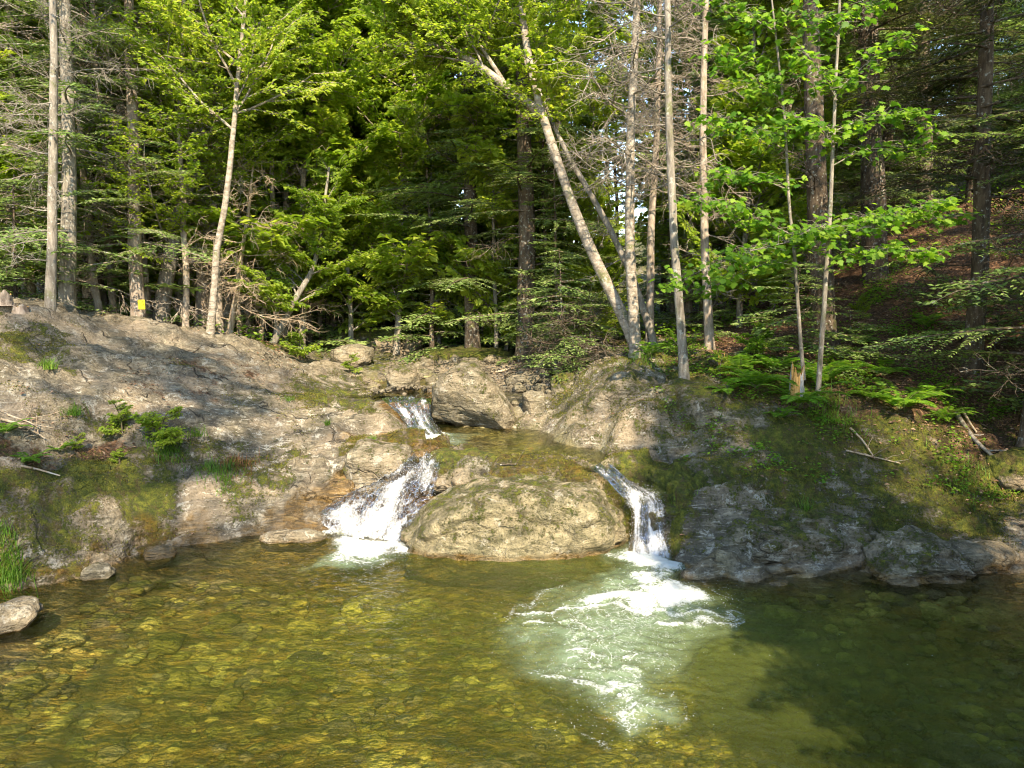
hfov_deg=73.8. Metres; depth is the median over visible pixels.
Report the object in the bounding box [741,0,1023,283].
hemlock tree
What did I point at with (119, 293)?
broadleaf tree
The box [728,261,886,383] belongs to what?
hemlock sapling
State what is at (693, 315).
hemlock tree
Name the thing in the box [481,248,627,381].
hemlock sapling
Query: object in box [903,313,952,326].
fern
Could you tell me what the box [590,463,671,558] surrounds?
waterfall
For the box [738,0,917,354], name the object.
hemlock tree
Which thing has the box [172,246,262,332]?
broadleaf tree
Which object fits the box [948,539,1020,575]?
rock
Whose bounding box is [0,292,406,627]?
bedrock bank
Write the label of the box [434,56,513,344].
broadleaf tree
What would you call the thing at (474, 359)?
cobble
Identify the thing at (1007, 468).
rock
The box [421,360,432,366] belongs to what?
cobble
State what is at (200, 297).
spruce tree
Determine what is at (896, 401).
fern
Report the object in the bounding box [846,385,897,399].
fern
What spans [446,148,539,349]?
hemlock tree
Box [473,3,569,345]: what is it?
broadleaf tree
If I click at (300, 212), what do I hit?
broadleaf tree
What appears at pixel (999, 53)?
hemlock tree
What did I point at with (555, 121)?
broadleaf tree
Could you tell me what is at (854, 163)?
hemlock tree
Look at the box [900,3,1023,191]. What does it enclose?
hemlock tree
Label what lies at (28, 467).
fallen branch
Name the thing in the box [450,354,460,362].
cobble
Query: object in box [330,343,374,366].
rock
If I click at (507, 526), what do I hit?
boulder
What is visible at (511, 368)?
fallen log
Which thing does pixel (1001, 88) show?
hemlock tree
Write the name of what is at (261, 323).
dead tree
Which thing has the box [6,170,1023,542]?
leaf litter
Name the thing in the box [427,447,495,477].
rock
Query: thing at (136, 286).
spruce tree
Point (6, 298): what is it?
broken stump
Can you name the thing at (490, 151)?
broadleaf tree
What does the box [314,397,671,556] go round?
water spray
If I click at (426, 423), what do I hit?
waterfall
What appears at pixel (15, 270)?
hemlock sapling
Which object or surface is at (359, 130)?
broadleaf tree
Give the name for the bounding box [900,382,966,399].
fern
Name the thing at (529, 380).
cobble
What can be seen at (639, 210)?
sky
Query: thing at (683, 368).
spruce tree
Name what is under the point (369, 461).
rock
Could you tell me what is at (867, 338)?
fern
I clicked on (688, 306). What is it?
hemlock tree
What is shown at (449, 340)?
broadleaf seedling
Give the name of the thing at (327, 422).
grass tuft
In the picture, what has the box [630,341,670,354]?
fern
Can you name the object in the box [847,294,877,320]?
broadleaf seedling
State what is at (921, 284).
hemlock seedling
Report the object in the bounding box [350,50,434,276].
spruce tree
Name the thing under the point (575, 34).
spruce tree
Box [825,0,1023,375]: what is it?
hemlock tree
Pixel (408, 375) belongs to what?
rock
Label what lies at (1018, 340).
hemlock seedling
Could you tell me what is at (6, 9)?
spruce tree
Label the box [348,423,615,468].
pool water
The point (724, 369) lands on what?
broadleaf seedling
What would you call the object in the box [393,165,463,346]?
broadleaf tree
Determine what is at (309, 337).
hemlock tree
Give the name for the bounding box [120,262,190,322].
spruce tree
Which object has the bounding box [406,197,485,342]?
hemlock tree
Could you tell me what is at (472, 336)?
hemlock tree
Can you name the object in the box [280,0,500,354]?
broadleaf tree
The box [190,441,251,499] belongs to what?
grass tuft
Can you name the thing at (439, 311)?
broadleaf tree
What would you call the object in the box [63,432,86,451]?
broadleaf seedling
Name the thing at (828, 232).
maple sapling
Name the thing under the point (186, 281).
broadleaf tree
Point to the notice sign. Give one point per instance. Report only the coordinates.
(141, 304)
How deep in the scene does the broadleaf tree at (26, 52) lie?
14.66 m
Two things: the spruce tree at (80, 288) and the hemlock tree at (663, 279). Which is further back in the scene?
the hemlock tree at (663, 279)
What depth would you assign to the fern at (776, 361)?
10.79 m
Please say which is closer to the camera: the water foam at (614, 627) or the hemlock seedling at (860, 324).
the water foam at (614, 627)
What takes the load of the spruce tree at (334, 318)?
on the forest floor
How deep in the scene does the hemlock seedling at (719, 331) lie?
13.99 m
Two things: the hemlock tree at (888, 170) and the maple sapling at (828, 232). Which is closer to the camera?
the maple sapling at (828, 232)
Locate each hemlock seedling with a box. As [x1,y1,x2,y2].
[675,309,739,344]
[817,307,911,359]
[894,259,966,309]
[939,291,1023,349]
[944,354,1023,414]
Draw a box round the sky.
[455,1,1017,242]
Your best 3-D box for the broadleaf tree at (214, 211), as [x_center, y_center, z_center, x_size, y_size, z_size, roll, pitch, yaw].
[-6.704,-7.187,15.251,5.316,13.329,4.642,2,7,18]
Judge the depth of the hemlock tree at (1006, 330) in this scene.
9.37 m
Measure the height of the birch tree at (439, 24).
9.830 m
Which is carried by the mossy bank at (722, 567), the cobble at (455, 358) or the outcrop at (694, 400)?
the outcrop at (694, 400)
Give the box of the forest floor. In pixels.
[18,89,1023,360]
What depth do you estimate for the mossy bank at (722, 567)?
8.98 m
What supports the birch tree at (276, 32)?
on the bedrock bank at (190, 504)
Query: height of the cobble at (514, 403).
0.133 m
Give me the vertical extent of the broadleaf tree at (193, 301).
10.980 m
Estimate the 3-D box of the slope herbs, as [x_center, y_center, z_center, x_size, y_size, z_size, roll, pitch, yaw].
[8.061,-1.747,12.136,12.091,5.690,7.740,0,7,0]
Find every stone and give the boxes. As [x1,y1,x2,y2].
[0,596,42,639]
[79,562,115,583]
[143,544,177,566]
[258,528,326,548]
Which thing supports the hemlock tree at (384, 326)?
on the forest floor
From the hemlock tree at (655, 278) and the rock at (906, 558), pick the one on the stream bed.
the rock at (906, 558)
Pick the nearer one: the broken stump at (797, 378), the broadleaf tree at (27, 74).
the broken stump at (797, 378)
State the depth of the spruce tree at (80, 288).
16.97 m
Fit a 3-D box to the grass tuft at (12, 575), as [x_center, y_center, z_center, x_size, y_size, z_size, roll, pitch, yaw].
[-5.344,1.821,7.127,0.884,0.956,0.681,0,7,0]
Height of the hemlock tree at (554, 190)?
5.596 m
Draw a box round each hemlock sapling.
[0,174,114,314]
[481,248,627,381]
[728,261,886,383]
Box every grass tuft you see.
[0,517,42,601]
[34,356,61,369]
[57,402,88,416]
[141,427,188,471]
[182,422,207,438]
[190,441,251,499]
[214,448,267,483]
[280,394,294,400]
[320,417,330,425]
[614,351,668,372]
[791,381,887,440]
[795,494,813,511]
[915,422,1005,521]
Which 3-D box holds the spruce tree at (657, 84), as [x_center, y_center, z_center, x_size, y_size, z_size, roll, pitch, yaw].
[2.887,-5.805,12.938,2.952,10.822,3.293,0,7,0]
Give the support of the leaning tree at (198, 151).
on the forest floor
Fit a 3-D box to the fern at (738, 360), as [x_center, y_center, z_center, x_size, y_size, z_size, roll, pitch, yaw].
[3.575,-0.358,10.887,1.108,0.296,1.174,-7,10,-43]
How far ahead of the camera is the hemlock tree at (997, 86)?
30.47 m
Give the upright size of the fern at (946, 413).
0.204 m
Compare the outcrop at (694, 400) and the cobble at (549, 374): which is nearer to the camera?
the outcrop at (694, 400)
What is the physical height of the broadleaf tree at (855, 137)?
19.029 m
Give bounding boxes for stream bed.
[0,348,1023,767]
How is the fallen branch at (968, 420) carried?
on the mossy bank at (722, 567)
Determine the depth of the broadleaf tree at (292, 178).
16.78 m
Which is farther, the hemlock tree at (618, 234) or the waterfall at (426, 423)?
the hemlock tree at (618, 234)
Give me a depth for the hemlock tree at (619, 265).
16.76 m
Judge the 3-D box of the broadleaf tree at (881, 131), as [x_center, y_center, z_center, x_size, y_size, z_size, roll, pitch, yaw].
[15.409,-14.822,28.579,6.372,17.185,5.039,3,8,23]
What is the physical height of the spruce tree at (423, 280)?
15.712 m
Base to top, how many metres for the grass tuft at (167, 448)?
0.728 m
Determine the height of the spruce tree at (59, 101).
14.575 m
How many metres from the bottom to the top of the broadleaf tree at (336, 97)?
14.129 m
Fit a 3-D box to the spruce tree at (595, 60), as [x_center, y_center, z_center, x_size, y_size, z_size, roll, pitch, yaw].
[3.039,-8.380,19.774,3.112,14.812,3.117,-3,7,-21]
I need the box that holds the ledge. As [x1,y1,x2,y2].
[702,501,881,563]
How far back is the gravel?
14.28 m
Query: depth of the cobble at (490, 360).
15.95 m
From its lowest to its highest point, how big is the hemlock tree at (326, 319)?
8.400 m
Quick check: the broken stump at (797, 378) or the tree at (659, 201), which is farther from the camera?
the tree at (659, 201)
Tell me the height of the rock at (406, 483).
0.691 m
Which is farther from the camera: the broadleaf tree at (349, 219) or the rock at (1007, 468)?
the broadleaf tree at (349, 219)
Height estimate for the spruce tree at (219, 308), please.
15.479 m
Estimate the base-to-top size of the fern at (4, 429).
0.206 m
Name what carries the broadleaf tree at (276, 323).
on the forest floor
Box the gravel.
[349,346,627,395]
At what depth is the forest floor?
14.71 m
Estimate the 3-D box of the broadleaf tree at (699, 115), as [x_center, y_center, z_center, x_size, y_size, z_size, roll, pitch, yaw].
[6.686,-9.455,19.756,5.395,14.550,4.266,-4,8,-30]
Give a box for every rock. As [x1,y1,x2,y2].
[328,327,423,353]
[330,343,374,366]
[343,438,412,500]
[385,364,419,392]
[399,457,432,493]
[423,345,513,362]
[424,451,563,493]
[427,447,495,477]
[451,470,470,485]
[522,390,545,415]
[550,372,575,394]
[846,525,980,599]
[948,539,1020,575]
[986,447,1023,491]
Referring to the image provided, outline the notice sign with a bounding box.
[138,300,144,308]
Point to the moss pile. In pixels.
(644, 400)
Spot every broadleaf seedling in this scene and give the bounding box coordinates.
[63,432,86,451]
[98,399,133,434]
[109,447,126,463]
[130,406,185,450]
[279,327,322,360]
[340,353,362,373]
[413,328,427,344]
[442,320,463,346]
[708,350,732,376]
[731,320,776,356]
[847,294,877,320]
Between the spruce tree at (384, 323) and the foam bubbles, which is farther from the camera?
the spruce tree at (384, 323)
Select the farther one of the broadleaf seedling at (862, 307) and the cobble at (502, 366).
the cobble at (502, 366)
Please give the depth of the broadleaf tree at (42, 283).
23.75 m
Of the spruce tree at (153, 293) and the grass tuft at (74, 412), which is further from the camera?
the spruce tree at (153, 293)
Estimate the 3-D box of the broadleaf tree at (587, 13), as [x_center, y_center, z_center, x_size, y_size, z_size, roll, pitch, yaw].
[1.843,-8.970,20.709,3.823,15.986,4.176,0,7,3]
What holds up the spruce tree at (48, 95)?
on the forest floor
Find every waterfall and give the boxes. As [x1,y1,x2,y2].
[320,452,440,541]
[381,396,442,434]
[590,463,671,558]
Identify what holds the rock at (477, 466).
on the stream bed
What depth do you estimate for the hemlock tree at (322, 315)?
18.41 m
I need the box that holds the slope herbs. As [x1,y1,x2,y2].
[603,213,1023,502]
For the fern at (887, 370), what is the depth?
10.92 m
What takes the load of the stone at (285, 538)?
on the bedrock bank at (190, 504)
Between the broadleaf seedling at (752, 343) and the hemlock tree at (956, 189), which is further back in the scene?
the hemlock tree at (956, 189)
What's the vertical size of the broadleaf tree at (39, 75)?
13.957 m
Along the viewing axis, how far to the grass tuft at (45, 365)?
9.35 m
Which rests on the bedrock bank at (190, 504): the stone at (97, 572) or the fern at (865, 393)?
the stone at (97, 572)
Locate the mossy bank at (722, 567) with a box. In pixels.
[512,335,1023,672]
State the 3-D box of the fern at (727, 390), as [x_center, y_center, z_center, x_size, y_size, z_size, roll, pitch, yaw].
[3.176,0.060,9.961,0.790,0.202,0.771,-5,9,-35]
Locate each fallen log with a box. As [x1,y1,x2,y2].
[492,365,526,373]
[954,412,1005,454]
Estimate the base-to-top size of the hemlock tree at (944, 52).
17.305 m
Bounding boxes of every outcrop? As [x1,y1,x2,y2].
[583,365,667,413]
[643,456,708,544]
[655,378,730,428]
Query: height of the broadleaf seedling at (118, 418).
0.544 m
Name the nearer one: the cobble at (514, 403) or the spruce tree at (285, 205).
the cobble at (514, 403)
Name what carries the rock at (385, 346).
on the stream bed
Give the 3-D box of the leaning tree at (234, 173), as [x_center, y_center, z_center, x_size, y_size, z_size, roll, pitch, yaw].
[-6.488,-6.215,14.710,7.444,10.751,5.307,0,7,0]
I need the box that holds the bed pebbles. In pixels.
[0,568,1023,767]
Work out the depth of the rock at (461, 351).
16.39 m
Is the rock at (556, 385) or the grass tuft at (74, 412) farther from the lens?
the rock at (556, 385)
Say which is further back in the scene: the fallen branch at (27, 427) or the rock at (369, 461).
the rock at (369, 461)
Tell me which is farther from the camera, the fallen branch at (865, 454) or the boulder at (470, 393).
the boulder at (470, 393)
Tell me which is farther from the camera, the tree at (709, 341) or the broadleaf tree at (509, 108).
the broadleaf tree at (509, 108)
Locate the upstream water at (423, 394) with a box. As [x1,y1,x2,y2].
[325,379,522,395]
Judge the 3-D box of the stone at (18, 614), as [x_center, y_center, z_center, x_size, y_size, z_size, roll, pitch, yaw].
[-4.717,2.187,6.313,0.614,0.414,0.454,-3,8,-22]
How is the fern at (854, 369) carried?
on the mossy bank at (722, 567)
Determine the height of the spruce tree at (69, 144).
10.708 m
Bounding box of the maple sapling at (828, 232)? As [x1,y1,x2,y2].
[648,0,983,390]
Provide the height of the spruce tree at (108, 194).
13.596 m
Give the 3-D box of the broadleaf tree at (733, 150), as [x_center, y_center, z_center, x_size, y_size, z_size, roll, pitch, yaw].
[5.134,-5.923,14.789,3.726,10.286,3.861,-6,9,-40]
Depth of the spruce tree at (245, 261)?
16.20 m
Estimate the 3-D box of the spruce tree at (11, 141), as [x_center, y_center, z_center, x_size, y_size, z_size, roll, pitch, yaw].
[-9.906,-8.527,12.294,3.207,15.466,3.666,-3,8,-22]
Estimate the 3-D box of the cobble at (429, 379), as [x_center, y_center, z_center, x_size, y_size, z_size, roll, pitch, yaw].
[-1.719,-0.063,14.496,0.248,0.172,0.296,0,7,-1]
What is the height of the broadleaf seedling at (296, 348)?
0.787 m
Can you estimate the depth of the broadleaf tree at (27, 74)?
15.28 m
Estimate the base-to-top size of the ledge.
1.027 m
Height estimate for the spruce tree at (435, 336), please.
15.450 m
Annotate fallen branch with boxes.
[0,416,51,438]
[1,405,62,433]
[20,465,59,475]
[846,442,911,463]
[849,427,889,457]
[961,411,976,432]
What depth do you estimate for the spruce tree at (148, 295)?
14.19 m
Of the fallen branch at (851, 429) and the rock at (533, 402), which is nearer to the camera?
the fallen branch at (851, 429)
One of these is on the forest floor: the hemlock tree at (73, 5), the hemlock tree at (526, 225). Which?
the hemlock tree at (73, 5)
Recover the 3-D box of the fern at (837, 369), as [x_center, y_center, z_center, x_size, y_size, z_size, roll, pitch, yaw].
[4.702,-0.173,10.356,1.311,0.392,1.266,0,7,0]
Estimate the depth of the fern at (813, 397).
9.50 m
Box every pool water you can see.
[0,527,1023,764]
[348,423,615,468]
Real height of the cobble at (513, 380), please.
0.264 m
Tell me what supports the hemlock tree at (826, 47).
on the forest floor
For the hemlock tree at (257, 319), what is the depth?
18.86 m
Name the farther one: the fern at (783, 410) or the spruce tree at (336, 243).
the spruce tree at (336, 243)
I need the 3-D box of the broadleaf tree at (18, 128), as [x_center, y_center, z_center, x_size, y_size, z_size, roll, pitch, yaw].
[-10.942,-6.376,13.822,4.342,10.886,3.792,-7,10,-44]
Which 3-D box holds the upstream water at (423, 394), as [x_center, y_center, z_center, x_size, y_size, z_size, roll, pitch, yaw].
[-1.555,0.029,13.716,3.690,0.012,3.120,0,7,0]
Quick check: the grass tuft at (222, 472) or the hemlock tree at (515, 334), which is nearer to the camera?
the grass tuft at (222, 472)
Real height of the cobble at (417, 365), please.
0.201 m
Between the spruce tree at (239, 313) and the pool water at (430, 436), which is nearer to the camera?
the pool water at (430, 436)
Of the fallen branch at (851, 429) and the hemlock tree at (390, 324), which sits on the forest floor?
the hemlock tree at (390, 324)
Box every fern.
[0,418,37,433]
[10,451,51,462]
[45,439,77,450]
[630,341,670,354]
[697,353,770,369]
[704,379,755,393]
[713,365,798,386]
[741,350,810,370]
[761,381,853,407]
[762,406,806,418]
[786,360,866,383]
[816,359,873,373]
[842,333,880,344]
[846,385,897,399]
[847,357,925,375]
[866,377,957,412]
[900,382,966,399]
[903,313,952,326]
[922,405,980,422]
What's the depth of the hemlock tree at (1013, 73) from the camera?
25.30 m
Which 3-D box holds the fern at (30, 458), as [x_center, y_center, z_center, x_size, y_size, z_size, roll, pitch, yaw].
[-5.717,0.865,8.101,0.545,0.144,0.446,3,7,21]
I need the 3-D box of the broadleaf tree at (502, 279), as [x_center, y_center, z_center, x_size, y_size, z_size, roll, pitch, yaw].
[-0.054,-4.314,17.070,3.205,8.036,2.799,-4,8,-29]
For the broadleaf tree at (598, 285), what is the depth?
16.77 m
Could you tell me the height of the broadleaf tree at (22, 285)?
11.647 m
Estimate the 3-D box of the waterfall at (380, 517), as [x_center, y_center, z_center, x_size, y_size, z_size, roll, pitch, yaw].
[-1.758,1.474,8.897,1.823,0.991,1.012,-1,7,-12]
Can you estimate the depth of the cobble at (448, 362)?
15.94 m
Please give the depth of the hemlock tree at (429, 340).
16.91 m
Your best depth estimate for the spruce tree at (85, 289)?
14.41 m
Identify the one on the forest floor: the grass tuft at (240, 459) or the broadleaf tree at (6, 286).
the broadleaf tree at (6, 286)
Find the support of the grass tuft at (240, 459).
on the bedrock bank at (190, 504)
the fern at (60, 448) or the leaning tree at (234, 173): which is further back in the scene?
the leaning tree at (234, 173)
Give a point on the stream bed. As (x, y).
(106, 682)
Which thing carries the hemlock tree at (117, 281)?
on the forest floor
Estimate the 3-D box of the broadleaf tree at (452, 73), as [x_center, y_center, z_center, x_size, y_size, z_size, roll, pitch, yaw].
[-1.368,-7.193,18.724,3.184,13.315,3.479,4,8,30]
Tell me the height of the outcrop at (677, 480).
1.465 m
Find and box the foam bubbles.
[314,540,932,749]
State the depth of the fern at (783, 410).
9.41 m
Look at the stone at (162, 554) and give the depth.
7.98 m
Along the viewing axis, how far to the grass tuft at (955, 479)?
9.02 m
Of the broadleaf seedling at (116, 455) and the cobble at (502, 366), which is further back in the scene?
the cobble at (502, 366)
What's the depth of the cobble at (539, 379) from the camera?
13.20 m
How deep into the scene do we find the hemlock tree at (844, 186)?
17.93 m
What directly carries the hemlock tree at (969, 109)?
on the forest floor
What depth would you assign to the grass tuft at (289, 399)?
11.45 m
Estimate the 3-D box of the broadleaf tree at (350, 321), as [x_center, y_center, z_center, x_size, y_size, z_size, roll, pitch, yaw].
[-4.066,-5.284,16.965,3.588,9.906,3.718,-3,8,-26]
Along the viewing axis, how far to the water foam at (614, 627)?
6.56 m
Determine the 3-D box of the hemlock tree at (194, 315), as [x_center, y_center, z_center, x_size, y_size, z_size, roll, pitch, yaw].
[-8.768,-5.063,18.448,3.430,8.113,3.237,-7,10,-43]
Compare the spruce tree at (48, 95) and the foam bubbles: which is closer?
the foam bubbles
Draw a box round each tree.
[0,0,77,274]
[0,0,87,300]
[0,0,96,311]
[0,0,113,286]
[0,0,120,297]
[0,0,164,308]
[0,0,182,322]
[0,0,208,324]
[0,8,45,294]
[0,9,48,285]
[0,11,46,258]
[1,4,82,310]
[3,28,59,297]
[5,0,157,310]
[14,5,277,322]
[16,0,150,309]
[18,0,172,312]
[18,0,237,317]
[21,28,81,305]
[23,0,217,289]
[31,4,126,310]
[34,3,129,313]
[37,278,44,293]
[57,5,240,330]
[58,0,328,323]
[75,0,344,325]
[77,0,316,331]
[79,0,255,308]
[81,9,195,323]
[109,0,348,334]
[118,2,283,328]
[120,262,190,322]
[138,0,276,326]
[142,1,278,334]
[153,290,251,327]
[154,0,404,348]
[172,155,328,337]
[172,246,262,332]
[190,7,285,335]
[191,172,347,340]
[192,139,309,337]
[210,128,320,340]
[227,65,394,353]
[251,105,357,339]
[251,158,342,339]
[254,298,272,335]
[256,126,369,343]
[267,11,335,339]
[269,0,360,342]
[274,125,348,307]
[278,160,298,342]
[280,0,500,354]
[285,2,412,339]
[292,16,421,324]
[324,95,399,328]
[330,10,379,335]
[344,2,620,347]
[345,0,645,354]
[347,94,429,330]
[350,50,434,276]
[374,74,487,363]
[374,117,450,325]
[380,117,424,327]
[384,48,493,348]
[392,75,463,339]
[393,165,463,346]
[403,46,460,345]
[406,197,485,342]
[411,0,646,365]
[433,0,557,347]
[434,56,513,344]
[442,47,506,342]
[444,0,659,352]
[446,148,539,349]
[461,43,566,350]
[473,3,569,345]
[480,72,604,364]
[487,17,583,294]
[495,122,567,352]
[502,0,574,344]
[507,122,604,364]
[534,29,625,332]
[536,68,624,344]
[537,0,613,237]
[537,0,749,357]
[546,57,643,353]
[547,0,622,219]
[570,0,655,335]
[579,54,669,336]
[584,0,735,349]
[585,0,734,379]
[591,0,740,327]
[606,1,764,325]
[635,6,715,313]
[635,72,687,281]
[635,110,679,299]
[640,0,767,335]
[663,0,763,350]
[669,0,848,327]
[673,0,752,294]
[678,0,792,305]
[710,0,860,309]
[727,9,912,218]
[731,0,899,295]
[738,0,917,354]
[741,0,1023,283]
[769,39,858,284]
[803,0,969,247]
[806,6,934,240]
[822,0,1023,221]
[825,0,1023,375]
[826,1,969,232]
[829,8,951,200]
[844,1,1023,201]
[855,11,1008,222]
[861,0,1023,446]
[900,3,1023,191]
[931,0,1023,168]
[945,0,1023,158]
[966,19,1023,140]
[994,4,1023,103]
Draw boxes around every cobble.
[414,362,422,368]
[421,358,433,366]
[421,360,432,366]
[425,377,435,383]
[444,360,452,364]
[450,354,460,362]
[466,357,477,361]
[482,356,497,363]
[498,364,507,369]
[504,374,526,385]
[511,400,518,406]
[512,382,525,392]
[525,376,537,384]
[526,374,541,382]
[533,383,546,392]
[538,369,552,377]
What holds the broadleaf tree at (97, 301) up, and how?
on the forest floor
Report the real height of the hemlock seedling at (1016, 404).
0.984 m
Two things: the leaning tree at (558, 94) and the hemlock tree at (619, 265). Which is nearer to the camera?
the leaning tree at (558, 94)
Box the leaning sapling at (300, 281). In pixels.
[223,155,382,343]
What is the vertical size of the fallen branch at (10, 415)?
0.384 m
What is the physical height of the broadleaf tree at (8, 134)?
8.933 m
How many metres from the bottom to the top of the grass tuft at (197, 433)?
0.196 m
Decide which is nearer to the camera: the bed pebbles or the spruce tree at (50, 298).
the bed pebbles
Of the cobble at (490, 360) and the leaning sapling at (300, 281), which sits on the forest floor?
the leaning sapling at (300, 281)
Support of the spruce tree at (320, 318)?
on the forest floor
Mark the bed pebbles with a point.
(950, 748)
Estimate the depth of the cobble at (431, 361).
15.84 m
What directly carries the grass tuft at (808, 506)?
on the ledge
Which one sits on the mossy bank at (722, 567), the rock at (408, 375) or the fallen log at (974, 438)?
the fallen log at (974, 438)
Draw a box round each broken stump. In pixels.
[0,290,16,305]
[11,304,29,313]
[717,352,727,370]
[789,362,804,396]
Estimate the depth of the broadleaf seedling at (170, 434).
9.03 m
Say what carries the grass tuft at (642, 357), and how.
on the mossy bank at (722, 567)
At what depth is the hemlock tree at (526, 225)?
15.46 m
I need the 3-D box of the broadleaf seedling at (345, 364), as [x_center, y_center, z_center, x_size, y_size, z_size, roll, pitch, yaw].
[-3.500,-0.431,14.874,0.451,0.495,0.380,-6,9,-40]
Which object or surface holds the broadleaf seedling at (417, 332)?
on the forest floor
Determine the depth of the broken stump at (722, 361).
10.90 m
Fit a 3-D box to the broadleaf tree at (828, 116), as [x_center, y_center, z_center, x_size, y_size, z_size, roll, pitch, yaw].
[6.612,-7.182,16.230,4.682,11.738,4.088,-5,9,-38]
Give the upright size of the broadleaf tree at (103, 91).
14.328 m
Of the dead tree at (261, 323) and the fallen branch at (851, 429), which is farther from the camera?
the dead tree at (261, 323)
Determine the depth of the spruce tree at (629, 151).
11.75 m
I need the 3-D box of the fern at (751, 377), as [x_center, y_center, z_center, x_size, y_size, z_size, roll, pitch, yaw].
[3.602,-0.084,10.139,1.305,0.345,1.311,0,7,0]
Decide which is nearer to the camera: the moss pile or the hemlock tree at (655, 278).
the moss pile
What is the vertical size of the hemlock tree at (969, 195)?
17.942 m
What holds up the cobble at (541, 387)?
on the stream bed
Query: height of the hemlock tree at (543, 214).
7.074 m
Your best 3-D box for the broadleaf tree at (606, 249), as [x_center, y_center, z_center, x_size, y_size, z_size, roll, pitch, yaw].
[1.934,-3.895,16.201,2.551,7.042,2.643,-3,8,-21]
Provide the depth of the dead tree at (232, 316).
14.54 m
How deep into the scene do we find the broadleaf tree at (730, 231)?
18.99 m
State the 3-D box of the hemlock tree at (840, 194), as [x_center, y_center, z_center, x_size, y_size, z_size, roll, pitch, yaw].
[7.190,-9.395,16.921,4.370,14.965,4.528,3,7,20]
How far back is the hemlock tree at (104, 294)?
13.78 m
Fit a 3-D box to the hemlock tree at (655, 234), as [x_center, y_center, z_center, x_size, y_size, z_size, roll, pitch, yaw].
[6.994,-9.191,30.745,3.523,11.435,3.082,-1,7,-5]
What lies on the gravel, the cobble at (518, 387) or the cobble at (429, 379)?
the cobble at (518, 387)
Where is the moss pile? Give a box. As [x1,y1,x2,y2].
[0,314,1023,575]
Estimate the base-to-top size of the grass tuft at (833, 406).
0.792 m
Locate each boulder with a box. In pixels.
[400,473,626,587]
[431,360,516,432]
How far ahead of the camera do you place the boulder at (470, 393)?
11.39 m
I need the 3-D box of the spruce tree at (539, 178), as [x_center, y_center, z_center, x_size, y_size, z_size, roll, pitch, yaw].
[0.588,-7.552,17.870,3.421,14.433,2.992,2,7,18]
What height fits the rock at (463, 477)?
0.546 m
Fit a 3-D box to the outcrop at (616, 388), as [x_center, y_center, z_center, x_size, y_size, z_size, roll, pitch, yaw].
[1.798,0.470,11.092,2.019,1.566,1.408,3,8,24]

